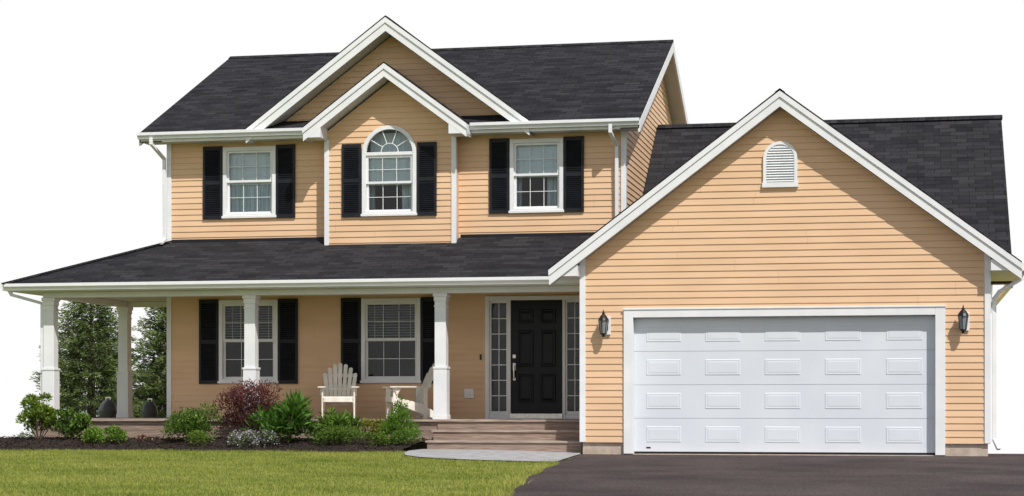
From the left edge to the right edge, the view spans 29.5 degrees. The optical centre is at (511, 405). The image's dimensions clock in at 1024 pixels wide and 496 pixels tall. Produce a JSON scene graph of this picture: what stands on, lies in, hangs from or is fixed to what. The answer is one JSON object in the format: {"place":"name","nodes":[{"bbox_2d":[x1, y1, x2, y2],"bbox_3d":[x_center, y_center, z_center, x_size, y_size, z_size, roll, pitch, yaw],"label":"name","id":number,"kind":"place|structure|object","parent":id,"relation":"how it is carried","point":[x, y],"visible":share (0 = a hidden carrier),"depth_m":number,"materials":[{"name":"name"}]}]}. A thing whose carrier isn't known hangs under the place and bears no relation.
{"place":"outdoors","nodes":[
{"label":"outdoors","id":0,"kind":"place"},
{"bbox_2d":[230,153,270,184],"bbox_3d":[-4.908,-4.471,36.611,0.876,0.633,0.041,0,0,12],"label":"window blind","id":1,"kind":"object","parent":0,"point":[245,159],"depth_m":36.62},
{"bbox_2d":[0,448,582,495],"bbox_3d":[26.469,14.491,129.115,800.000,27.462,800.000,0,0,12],"label":"ground","id":2,"kind":"structure","parent":0,"point":[404,450],"depth_m":23.77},
{"bbox_2d":[14,301,144,437],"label":"spruce tree","id":3,"kind":"object","parent":2,"relation":"on","point":[103,358],"visible":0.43,"depth_m":48.54,"materials":[{"name":"green plant"}]},
{"bbox_2d":[112,307,213,418],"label":"spruce tree","id":4,"kind":"object","parent":2,"relation":"on","point":[155,385],"visible":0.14,"depth_m":47.52,"materials":[{"name":"green plant"}]},
{"bbox_2d":[0,435,427,451],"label":"mulch bed","id":5,"kind":"object","parent":2,"relation":"on","point":[15,448],"visible":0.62,"depth_m":33.07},
{"bbox_2d":[15,391,59,438],"bbox_3d":[-8.367,0.194,34.288,0.762,0.897,0.628,0,0,-23],"label":"leafy shrub","id":6,"kind":"object","parent":5,"relation":"on","point":[42,412],"visible":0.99,"depth_m":34.26,"materials":[{"name":"green plant"}]},
{"bbox_2d":[51,409,93,439],"bbox_3d":[-7.739,0.336,34.240,0.764,0.617,0.678,0,0,-14],"label":"leafy shrub","id":7,"kind":"object","parent":5,"relation":"on","point":[73,425],"visible":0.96,"depth_m":34.17,"materials":[{"name":"green plant"}]},
{"bbox_2d":[80,424,128,443],"bbox_3d":[-7.087,0.506,33.802,0.887,0.388,0.594,0,0,12],"label":"groundcover plant","id":8,"kind":"object","parent":5,"relation":"on","point":[94,433],"visible":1,"depth_m":33.72,"materials":[{"name":"green plant"}]},
{"bbox_2d":[161,402,222,441],"bbox_3d":[-5.604,0.296,33.704,1.159,0.752,1.084,0,0,12],"label":"boxwood shrub","id":9,"kind":"object","parent":5,"relation":"on","point":[185,422],"visible":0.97,"depth_m":33.57,"materials":[{"name":"green plant"}]},
{"bbox_2d":[213,379,283,438],"bbox_3d":[-4.523,0.065,33.933,1.434,1.158,1.162,0,0,12],"label":"barberry shrub","id":10,"kind":"object","parent":5,"relation":"on","point":[240,401],"visible":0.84,"depth_m":33.79,"materials":[{"name":"red plant"}]},
{"bbox_2d":[227,429,279,447],"bbox_3d":[-4.377,0.569,32.833,0.963,0.365,0.683,0,0,12],"label":"white flowering plant","id":11,"kind":"object","parent":5,"relation":"on","point":[247,435],"visible":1,"depth_m":32.77,"materials":[{"name":"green plant"}]},
{"bbox_2d":[241,387,320,443],"bbox_3d":[-3.849,0.185,33.217,1.300,1.016,1.253,0,0,-37],"label":"hosta plant","id":12,"kind":"object","parent":5,"relation":"on","point":[287,416],"visible":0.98,"depth_m":33.04,"materials":[{"name":"green plant"}]},
{"bbox_2d":[312,424,365,444],"bbox_3d":[-2.871,0.498,32.588,1.036,0.408,0.639,0,0,12],"label":"spreading juniper","id":13,"kind":"object","parent":5,"relation":"on","point":[334,434],"visible":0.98,"depth_m":32.53,"materials":[{"name":"green plant"}]},
{"bbox_2d":[312,405,366,438],"bbox_3d":[-2.939,0.316,33.153,0.995,0.658,0.833,0,0,12],"label":"lily plant","id":14,"kind":"object","parent":5,"relation":"on","point":[333,418],"visible":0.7,"depth_m":33.08,"materials":[{"name":"green plant"}]},
{"bbox_2d":[363,431,390,446],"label":"dwarf shrub","id":15,"kind":"object","parent":5,"relation":"on","point":[380,438],"visible":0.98,"depth_m":32.34,"materials":[{"name":"green plant"}]},
{"bbox_2d":[376,396,422,441],"bbox_3d":[-1.904,0.243,32.882,0.786,0.841,0.727,0,0,-18],"label":"conical cedar","id":16,"kind":"object","parent":5,"relation":"on","point":[396,421],"visible":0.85,"depth_m":32.76,"materials":[{"name":"green plant"}]},
{"bbox_2d":[387,426,423,447],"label":"dwarf shrub","id":17,"kind":"object","parent":5,"relation":"on","point":[400,437],"visible":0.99,"depth_m":32.41,"materials":[{"name":"green plant"}]},
{"bbox_2d":[34,421,582,452],"bbox_3d":[-3.285,0.860,36.111,10.180,1.160,3.869,0,0,12],"label":"porch skirt","id":18,"kind":"object","parent":2,"relation":"on","point":[135,429],"visible":0.06,"depth_m":34.74,"materials":[{"name":"brown wood"}]},
{"bbox_2d":[37,418,579,421],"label":"porch deck","id":19,"kind":"structure","parent":18,"relation":"on","point":[416,420],"depth_m":33.72,"materials":[{"name":"brown wood"}]},
{"bbox_2d":[41,298,59,418],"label":"porch column","id":20,"kind":"structure","parent":19,"relation":"on","point":[50,369],"depth_m":35.31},
{"bbox_2d":[98,397,116,417],"bbox_3d":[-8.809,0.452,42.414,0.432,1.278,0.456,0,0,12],"label":"vase","id":21,"kind":"object","parent":19,"relation":"on","point":[107,408],"visible":0.59,"depth_m":42.28,"materials":[{"name":"ceramic"}]},
{"bbox_2d":[116,307,132,417],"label":"porch column","id":22,"kind":"structure","parent":19,"relation":"on","point":[124,390],"depth_m":38.64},
{"bbox_2d":[242,295,259,418],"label":"porch column","id":23,"kind":"structure","parent":19,"relation":"on","point":[251,369],"depth_m":34.54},
{"bbox_2d":[12,283,579,306],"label":"porch beam","id":24,"kind":"structure","parent":19,"relation":"on","point":[89,297],"depth_m":34.40,"materials":[{"name":"wood"}]},
{"bbox_2d":[172,232,594,242],"bbox_3d":[-2.420,-3.100,35.999,8.200,0.080,0.010,0,0,12],"label":"roof flashing","id":25,"kind":"object","parent":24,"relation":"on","point":[322,238],"visible":0.82,"depth_m":36.24,"materials":[{"name":"paint"}]},
{"bbox_2d":[171,131,620,239],"bbox_3d":[-2.236,-3.960,35.974,8.730,2.000,0.020,0,0,12],"label":"wall upper siding","id":26,"kind":"object","parent":24,"relation":"on","point":[189,222],"depth_m":35.70,"materials":[{"name":"plastic"}]},
{"bbox_2d":[203,146,222,219],"bbox_3d":[-5.635,-4.195,36.649,0.380,1.370,0.035,0,0,12],"label":"shutter","id":27,"kind":"object","parent":26,"relation":"attached to","point":[212,182],"visible":1,"depth_m":36.64,"materials":[{"name":"paint"}]},
{"bbox_2d":[221,146,275,218],"bbox_3d":[-4.926,-4.190,36.521,1.080,1.340,0.085,0,0,12],"label":"window trim","id":28,"kind":"structure","parent":26,"relation":"attached to","point":[225,198],"depth_m":36.50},
{"bbox_2d":[227,150,271,213],"bbox_3d":[-4.918,-4.195,36.560,0.896,1.186,0.065,0,0,12],"label":"window sash","id":29,"kind":"object","parent":28,"relation":"in","point":[229,181],"depth_m":36.55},
{"bbox_2d":[276,144,294,217],"bbox_3d":[-4.229,-4.195,36.361,0.370,1.370,0.035,0,0,12],"label":"shutter","id":30,"kind":"object","parent":26,"relation":"attached to","point":[285,180],"visible":1,"depth_m":36.36,"materials":[{"name":"paint"}]},
{"bbox_2d":[144,129,641,144],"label":"eave soffit","id":31,"kind":"structure","parent":26,"relation":"attached to","point":[300,139],"depth_m":35.52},
{"bbox_2d":[489,138,508,213],"bbox_3d":[-0.232,-4.195,35.541,0.370,1.370,0.035,0,0,12],"label":"shutter","id":32,"kind":"object","parent":26,"relation":"attached to","point":[498,175],"visible":1,"depth_m":35.54,"materials":[{"name":"paint"}]},
{"bbox_2d":[522,177,546,206],"bbox_3d":[0.554,-4.195,35.939,0.930,1.290,0.900,0,0,12],"label":"room interior","id":33,"kind":"object","parent":26,"relation":"attached to","point":[538,184],"visible":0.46,"depth_m":36.42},
{"bbox_2d":[516,145,557,177],"bbox_3d":[0.466,-4.479,35.509,0.826,0.618,0.041,0,0,12],"label":"window blind","id":34,"kind":"object","parent":33,"relation":"hanging from","point":[531,152],"depth_m":35.52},
{"bbox_2d":[517,177,557,206],"bbox_3d":[0.506,-3.916,35.706,0.846,0.648,0.051,0,0,12],"label":"curtain","id":35,"kind":"object","parent":33,"relation":"hanging from","point":[552,190],"visible":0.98,"depth_m":35.67,"materials":[{"name":"fabric"}]},
{"bbox_2d":[508,138,563,212],"bbox_3d":[0.447,-4.185,35.419,1.030,1.350,0.085,0,0,12],"label":"window trim","id":36,"kind":"structure","parent":26,"relation":"attached to","point":[535,210],"depth_m":35.39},
{"bbox_2d":[514,142,558,208],"bbox_3d":[0.455,-4.190,35.459,0.846,1.196,0.065,0,0,12],"label":"window sash","id":37,"kind":"object","parent":36,"relation":"in","point":[530,175],"depth_m":35.46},
{"bbox_2d":[564,136,583,211],"bbox_3d":[1.120,-4.195,35.264,0.370,1.370,0.035,0,0,12],"label":"shutter","id":38,"kind":"object","parent":26,"relation":"attached to","point":[573,173],"visible":1,"depth_m":35.26,"materials":[{"name":"paint"}]},
{"bbox_2d":[457,137,458,238],"bbox_3d":[-2.206,-3.860,35.823,2.450,2.200,0.300,0,0,12],"label":"bay cheek","id":39,"kind":"object","parent":24,"relation":"on","point":[457,187],"visible":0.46,"depth_m":35.62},
{"bbox_2d":[371,133,411,151],"bbox_3d":[-2.213,-4.298,35.836,0.886,1.483,0.277,0,0,12],"label":"window","id":40,"kind":"structure","parent":39,"relation":"attached to","point":[379,138],"depth_m":35.98,"materials":[{"name":"clear glass"}]},
{"bbox_2d":[367,130,401,209],"bbox_3d":[-2.142,-4.300,36.185,0.970,1.570,0.900,0,0,12],"label":"room interior","id":41,"kind":"object","parent":40,"relation":"attached to","point":[388,193],"visible":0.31,"depth_m":36.67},
{"bbox_2d":[370,185,410,209],"bbox_3d":[-2.189,-3.840,35.952,0.886,0.566,0.051,0,0,12],"label":"curtain","id":42,"kind":"object","parent":41,"relation":"hanging from","point":[406,201],"visible":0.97,"depth_m":35.92,"materials":[{"name":"fabric"}]},
{"bbox_2d":[318,363,358,417],"bbox_3d":[-3.123,-0.273,35.260,0.740,1.021,0.968,0,0,-2],"label":"adirondack chair","id":43,"kind":"object","parent":19,"relation":"on","point":[343,398],"visible":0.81,"depth_m":35.46,"materials":[{"name":"paint"}]},
{"bbox_2d":[171,292,579,418],"bbox_3d":[-2.388,-0.935,36.005,8.420,2.350,0.020,0,0,12],"label":"wall","id":44,"kind":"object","parent":19,"relation":"on","point":[319,335],"depth_m":36.21,"materials":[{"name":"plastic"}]},
{"bbox_2d":[199,299,218,383],"bbox_3d":[-5.713,-1.205,36.665,0.380,1.590,0.035,0,0,12],"label":"shutter","id":45,"kind":"object","parent":44,"relation":"attached to","point":[208,341],"visible":1,"depth_m":36.66,"materials":[{"name":"paint"}]},
{"bbox_2d":[217,300,277,382],"bbox_3d":[-4.946,-1.202,36.525,1.200,1.565,0.085,0,0,12],"label":"window trim","id":46,"kind":"structure","parent":44,"relation":"attached to","point":[221,303],"depth_m":36.53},
{"bbox_2d":[223,304,273,378],"bbox_3d":[-4.938,-1.208,36.564,1.016,1.411,0.065,0,0,12],"label":"window sash","id":47,"kind":"object","parent":46,"relation":"in","point":[225,340],"depth_m":36.60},
{"bbox_2d":[278,298,297,383],"bbox_3d":[-4.185,-1.205,36.352,0.380,1.590,0.035,0,0,12],"label":"shutter","id":48,"kind":"object","parent":44,"relation":"attached to","point":[287,341],"visible":1,"depth_m":36.35,"materials":[{"name":"paint"}]},
{"bbox_2d":[341,298,360,383],"bbox_3d":[-2.990,-1.205,36.106,0.380,1.590,0.035,0,0,12],"label":"shutter","id":49,"kind":"object","parent":44,"relation":"attached to","point":[351,332],"visible":0.87,"depth_m":36.10,"materials":[{"name":"paint"}]},
{"bbox_2d":[360,298,420,382],"bbox_3d":[-2.237,-1.202,35.969,1.170,1.565,0.085,0,0,12],"label":"window trim","id":50,"kind":"structure","parent":44,"relation":"attached to","point":[363,361],"depth_m":35.94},
{"bbox_2d":[365,302,416,378],"bbox_3d":[-2.229,-1.208,36.009,0.986,1.411,0.065,0,0,12],"label":"window sash","id":51,"kind":"object","parent":50,"relation":"in","point":[367,339],"depth_m":36.00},
{"bbox_2d":[421,297,434,382],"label":"shutter","id":52,"kind":"object","parent":44,"relation":"attached to","point":[427,333],"visible":0.58,"depth_m":35.81,"materials":[{"name":"paint"}]},
{"bbox_2d":[382,363,434,418],"bbox_3d":[-1.789,-0.273,34.896,0.968,1.021,0.740,0,0,-16],"label":"adirondack chair","id":53,"kind":"object","parent":19,"relation":"on","point":[417,407],"visible":0.78,"depth_m":34.68,"materials":[{"name":"paint"}]},
{"bbox_2d":[433,293,449,418],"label":"porch column","id":54,"kind":"structure","parent":19,"relation":"on","point":[441,389],"depth_m":33.84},
{"bbox_2d":[485,295,579,418],"bbox_3d":[0.452,-0.880,35.441,1.910,2.240,0.141,0,0,12],"label":"front door","id":55,"kind":"structure","parent":19,"relation":"on","point":[499,414],"depth_m":35.51,"materials":[{"name":"metal"}]},
{"bbox_2d":[511,300,561,412],"bbox_3d":[0.456,-0.887,35.464,0.950,2.055,0.054,0,0,12],"label":"door slab","id":56,"kind":"structure","parent":55,"relation":"attached to","point":[536,343],"depth_m":35.45,"materials":[{"name":"paint"}]},
{"bbox_2d":[224,418,660,451],"bbox_3d":[-1.291,0.950,40.459,8.680,1.380,9.050,0,0,12],"label":"house foundation","id":57,"kind":"object","parent":2,"relation":"on","point":[432,439],"depth_m":36.89,"materials":[{"name":"concrete"}]},
{"bbox_2d":[223,306,272,378],"bbox_3d":[-4.839,-1.212,37.044,1.100,1.505,0.900,0,0,12],"label":"room interior","id":58,"kind":"object","parent":57,"relation":"on","point":[233,351],"visible":0.46,"depth_m":37.48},
{"bbox_2d":[226,306,271,338],"bbox_3d":[-4.922,-1.565,36.640,0.996,0.696,0.042,0,0,12],"label":"window blind","id":59,"kind":"object","parent":58,"relation":"hanging from","point":[232,318],"depth_m":36.66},
{"bbox_2d":[368,304,414,375],"bbox_3d":[-2.131,-1.212,36.489,1.070,1.505,0.900,0,0,12],"label":"room interior","id":60,"kind":"object","parent":57,"relation":"on","point":[377,352],"visible":0.46,"depth_m":36.95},
{"bbox_2d":[368,304,414,337],"bbox_3d":[-2.213,-1.565,36.085,0.966,0.696,0.042,0,0,12],"label":"window blind","id":61,"kind":"object","parent":60,"relation":"hanging from","point":[410,319],"depth_m":36.08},
{"bbox_2d":[492,300,579,413],"bbox_3d":[0.588,-0.863,36.108,1.850,2.205,1.200,0,0,12],"label":"room interior","id":62,"kind":"object","parent":57,"relation":"on","point":[495,356],"visible":0.23,"depth_m":36.61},
{"bbox_2d":[405,449,580,460],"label":"walkway","id":63,"kind":"structure","parent":2,"relation":"on","point":[507,455],"depth_m":30.43,"materials":[{"name":"concrete"}]},
{"bbox_2d":[427,422,581,452],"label":"step risers","id":64,"kind":"object","parent":63,"relation":"on","point":[550,447],"visible":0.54,"depth_m":33.13,"materials":[{"name":"brown wood"}]},
{"bbox_2d":[425,430,582,442],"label":"step treads","id":65,"kind":"object","parent":64,"relation":"on","point":[485,441],"visible":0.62,"depth_m":33.00,"materials":[{"name":"brown wood"}]},
{"bbox_2d":[634,316,934,452],"bbox_3d":[4.407,-0.345,31.707,4.860,2.200,0.048,0,0,12],"label":"garage door","id":66,"kind":"structure","parent":2,"relation":"on","point":[691,394],"depth_m":31.68,"materials":[{"name":"metal"}]},
{"bbox_2d":[634,452,934,454],"bbox_3d":[4.408,0.776,31.708,4.860,0.037,0.045,0,0,12],"label":"bottom seal","id":67,"kind":"object","parent":66,"relation":"on","point":[827,453],"visible":1,"depth_m":31.65,"materials":[{"name":"black rubber"}]},
{"bbox_2d":[634,316,934,452],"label":"door sections","id":68,"kind":"structure","parent":66,"relation":"in","point":[688,396],"depth_m":31.68,"materials":[{"name":"paint"}]},
{"bbox_2d":[635,315,934,418],"bbox_3d":[4.415,-0.347,31.743,4.860,2.205,0.015,0,0,12],"label":"door backing","id":69,"kind":"object","parent":66,"relation":"attached to","point":[813,384],"depth_m":31.61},
{"bbox_2d":[643,119,1011,281],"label":"garage roof","id":70,"kind":"structure","parent":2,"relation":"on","point":[956,167],"depth_m":37.27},
{"bbox_2d":[0,118,1023,307],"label":"gutters","id":71,"kind":"object","parent":70,"relation":"attached to","point":[333,282],"visible":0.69,"depth_m":34.58,"materials":[{"name":"metal"}]},
{"bbox_2d":[140,125,638,142],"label":"eave fascia","id":72,"kind":"structure","parent":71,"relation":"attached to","point":[471,131],"depth_m":35.24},
{"bbox_2d":[140,121,308,132],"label":"eave roof","id":73,"kind":"structure","parent":72,"relation":"on","point":[212,126],"depth_m":36.51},
{"bbox_2d":[248,31,391,144],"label":"front gable soffit","id":74,"kind":"structure","parent":72,"relation":"on","point":[336,75],"depth_m":36.10,"materials":[{"name":"plastic"}]},
{"bbox_2d":[460,110,642,123],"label":"eave roof","id":75,"kind":"structure","parent":72,"relation":"on","point":[566,116],"depth_m":35.18,"materials":[{"name":"concrete"}]},
{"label":"back of the main roof","id":76,"kind":"object","parent":72,"relation":"on","visible":0},
{"bbox_2d":[150,42,672,124],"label":"roof front","id":77,"kind":"structure","parent":76,"relation":"attached to","point":[585,78],"depth_m":38.21,"materials":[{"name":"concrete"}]},
{"bbox_2d":[245,16,412,128],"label":"front gable roof","id":78,"kind":"structure","parent":77,"relation":"attached to","point":[318,70],"depth_m":35.83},
{"bbox_2d":[246,17,384,142],"bbox_3d":[-3.630,-5.985,35.843,2.688,2.233,0.052,0,0,12],"label":"front gable rake board","id":79,"kind":"object","parent":78,"relation":"attached to","point":[321,75],"visible":1,"depth_m":35.82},
{"bbox_2d":[287,36,500,123],"bbox_3d":[-2.221,-6.045,36.022,4.351,1.610,0.020,0,0,12],"label":"front gable siding","id":80,"kind":"object","parent":77,"relation":"attached to","point":[427,76],"visible":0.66,"depth_m":35.97,"materials":[{"name":"plastic"}]},
{"bbox_2d":[228,40,673,58],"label":"ridge cap","id":81,"kind":"object","parent":77,"relation":"on","point":[474,48],"visible":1,"depth_m":40.19,"materials":[{"name":"concrete"}]},
{"bbox_2d":[385,16,529,120],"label":"front gable roof","id":82,"kind":"structure","parent":77,"relation":"attached to","point":[455,67],"depth_m":35.28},
{"bbox_2d":[385,17,529,134],"bbox_3d":[-0.997,-5.985,35.303,2.688,2.233,0.052,0,0,12],"label":"front gable rake board","id":83,"kind":"object","parent":82,"relation":"attached to","point":[503,109],"visible":1,"depth_m":35.30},
{"bbox_2d":[638,42,688,131],"bbox_3d":[3.267,-6.133,39.550,0.035,2.510,10.000,0,0,12],"label":"rake board","id":84,"kind":"object","parent":77,"relation":"attached to","point":[656,86],"visible":0.79,"depth_m":38.41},
{"bbox_2d":[622,55,684,128],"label":"rake soffit","id":85,"kind":"structure","parent":76,"relation":"attached to","point":[673,95],"depth_m":41.03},
{"bbox_2d":[167,131,990,443],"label":"corner boards","id":86,"kind":"object","parent":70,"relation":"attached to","point":[583,291],"visible":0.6,"depth_m":35.09,"materials":[{"name":"wood"}]},
{"bbox_2d":[7,124,1023,449],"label":"downspouts","id":87,"kind":"object","parent":86,"relation":"attached to","point":[613,138],"visible":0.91,"depth_m":35.02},
{"bbox_2d":[627,77,672,206],"bbox_3d":[2.973,-4.710,39.610,0.020,5.100,9.200,0,0,12],"label":"side gable siding","id":88,"kind":"object","parent":70,"relation":"attached to","point":[640,144],"visible":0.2,"depth_m":37.49,"materials":[{"name":"plastic"}]},
{"bbox_2d":[766,144,793,181],"bbox_3d":[4.350,-3.922,31.550,0.490,0.665,0.004,0,0,12],"label":"vent back","id":89,"kind":"object","parent":70,"relation":"attached to","point":[780,163],"visible":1,"depth_m":31.55,"materials":[{"name":"plastic"}]},
{"bbox_2d":[657,115,1002,128],"bbox_3d":[6.271,-5.645,38.730,6.770,0.090,0.280,0,0,12],"label":"garage ridge cap","id":90,"kind":"object","parent":70,"relation":"on","point":[851,121],"visible":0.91,"depth_m":38.47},
{"bbox_2d":[7,236,588,283],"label":"porch roof front","id":91,"kind":"structure","parent":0,"point":[459,258],"depth_m":34.96,"materials":[{"name":"asphalt"}]},
{"bbox_2d":[1,240,172,283],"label":"porch hip cap","id":92,"kind":"object","parent":91,"relation":"on","point":[85,262],"visible":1,"depth_m":35.87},
{"bbox_2d":[17,284,579,301],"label":"porch ceiling","id":93,"kind":"structure","parent":0,"point":[141,299],"depth_m":34.80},
{"bbox_2d":[327,81,451,244],"bbox_3d":[-2.238,-4.365,35.668,2.450,3.170,0.020,0,0,12],"label":"bay siding","id":94,"kind":"object","parent":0,"point":[390,103],"visible":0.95,"depth_m":35.67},
{"bbox_2d":[302,63,383,140],"bbox_3d":[-3.072,-5.517,35.402,1.538,1.370,0.052,0,0,12],"label":"bay gable rake board","id":95,"kind":"object","parent":94,"relation":"attached to","point":[349,97],"visible":1,"depth_m":35.39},
{"bbox_2d":[305,77,389,142],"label":"bay gable soffit","id":96,"kind":"structure","parent":94,"relation":"attached to","point":[357,102],"depth_m":35.68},
{"bbox_2d":[342,144,360,216],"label":"shutter","id":97,"kind":"object","parent":94,"relation":"attached to","point":[351,180],"visible":1,"depth_m":35.79,"materials":[{"name":"paint"}]},
{"bbox_2d":[361,125,416,215],"bbox_3d":[-2.248,-4.305,35.666,1.070,1.660,0.085,0,0,12],"label":"window trim","id":98,"kind":"structure","parent":94,"relation":"attached to","point":[413,153],"depth_m":35.64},
{"bbox_2d":[366,155,411,211],"bbox_3d":[-2.240,-4.074,35.705,0.886,1.033,0.065,0,0,12],"label":"window sash","id":99,"kind":"object","parent":98,"relation":"in","point":[382,182],"depth_m":35.70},
{"bbox_2d":[307,124,471,140],"bbox_3d":[-2.274,-5.093,35.466,3.060,0.395,0.450,0,0,12],"label":"bay cornice return","id":100,"kind":"object","parent":94,"relation":"attached to","point":[320,134],"visible":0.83,"depth_m":35.49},
{"bbox_2d":[384,64,466,136],"bbox_3d":[-1.565,-5.517,35.093,1.538,1.370,0.052,0,0,12],"label":"bay gable rake board","id":101,"kind":"object","parent":94,"relation":"attached to","point":[426,100],"visible":1,"depth_m":35.08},
{"bbox_2d":[417,142,436,215],"bbox_3d":[-1.554,-4.140,35.506,0.365,1.340,0.035,0,0,12],"label":"shutter","id":102,"kind":"object","parent":94,"relation":"attached to","point":[426,178],"visible":1,"depth_m":35.50,"materials":[{"name":"paint"}]},
{"bbox_2d":[369,157,410,185],"bbox_3d":[-2.230,-4.322,35.756,0.866,0.536,0.041,0,0,12],"label":"window blind","id":103,"kind":"object","parent":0,"point":[404,165],"depth_m":35.76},
{"bbox_2d":[0,0,1023,453],"label":"sky","id":104,"kind":"structure","parent":0,"point":[80,79],"materials":[{"name":"white"}]},
{"bbox_2d":[509,454,1023,495],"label":"driveway","id":105,"kind":"structure","parent":0,"point":[716,475],"depth_m":22.93,"materials":[{"name":"asphalt"}]},
{"bbox_2d":[627,454,941,455],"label":"garage sill","id":106,"kind":"structure","parent":105,"relation":"on","point":[783,454],"depth_m":31.59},
{"bbox_2d":[583,442,987,455],"bbox_3d":[5.571,1.173,37.459,6.530,1.135,11.970,0,0,12],"label":"garage foundation","id":107,"kind":"object","parent":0,"point":[950,449],"visible":0.39,"depth_m":31.07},
{"bbox_2d":[585,108,984,443],"bbox_3d":[4.362,-2.112,31.559,6.570,5.435,0.020,0,0,12],"label":"garage front siding","id":108,"kind":"object","parent":107,"relation":"on","point":[836,227],"visible":1,"depth_m":31.54,"materials":[{"name":"wood"}]},
{"bbox_2d":[548,91,779,284],"bbox_3d":[2.453,-3.523,31.656,3.778,3.078,0.052,0,0,12],"label":"garage gable rake board","id":109,"kind":"object","parent":108,"relation":"attached to","point":[680,175],"visible":1,"depth_m":31.64,"materials":[{"name":"wood"}]},
{"bbox_2d":[549,90,779,268],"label":"garage gable roof","id":110,"kind":"structure","parent":109,"relation":"on","point":[666,177],"depth_m":31.62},
{"bbox_2d":[552,107,780,284],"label":"garage gable soffit","id":111,"kind":"structure","parent":108,"relation":"attached to","point":[670,192],"depth_m":31.87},
{"bbox_2d":[762,141,797,187],"bbox_3d":[4.347,-3.913,31.537,0.580,0.745,0.055,0,0,12],"label":"gable vent","id":112,"kind":"object","parent":108,"relation":"attached to","point":[773,183],"visible":1,"depth_m":31.53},
{"bbox_2d":[623,305,945,454],"bbox_3d":[4.391,-0.407,31.628,5.200,2.395,0.250,0,0,12],"label":"door trim","id":113,"kind":"structure","parent":108,"relation":"attached to","point":[631,314],"depth_m":31.50,"materials":[{"name":"wood"}]},
{"bbox_2d":[560,259,1015,280],"bbox_3d":[4.591,-2.223,32.679,7.540,0.180,2.800,0,0,12],"label":"garage eave box","id":114,"kind":"object","parent":108,"relation":"attached to","point":[999,272],"visible":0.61,"depth_m":31.98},
{"bbox_2d":[780,91,1022,278],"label":"garage gable rake board","id":115,"kind":"object","parent":108,"relation":"attached to","point":[938,211],"visible":1,"depth_m":30.88,"materials":[{"name":"wood"}]},
{"bbox_2d":[780,89,1021,261],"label":"garage gable roof","id":116,"kind":"structure","parent":115,"relation":"on","point":[898,174],"depth_m":30.90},
{"bbox_3d":[-4.820,-4.200,37.040,0.980,1.280,0.900,0,0,12],"label":"room interior","id":117,"kind":"object","parent":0,"visible":0},
{"bbox_2d":[230,185,270,211],"bbox_3d":[-4.900,-3.924,36.650,0.896,0.643,0.052,0,0,12],"label":"curtain","id":118,"kind":"object","parent":117,"relation":"hanging from","point":[250,204],"visible":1,"depth_m":36.66,"materials":[{"name":"fabric"}]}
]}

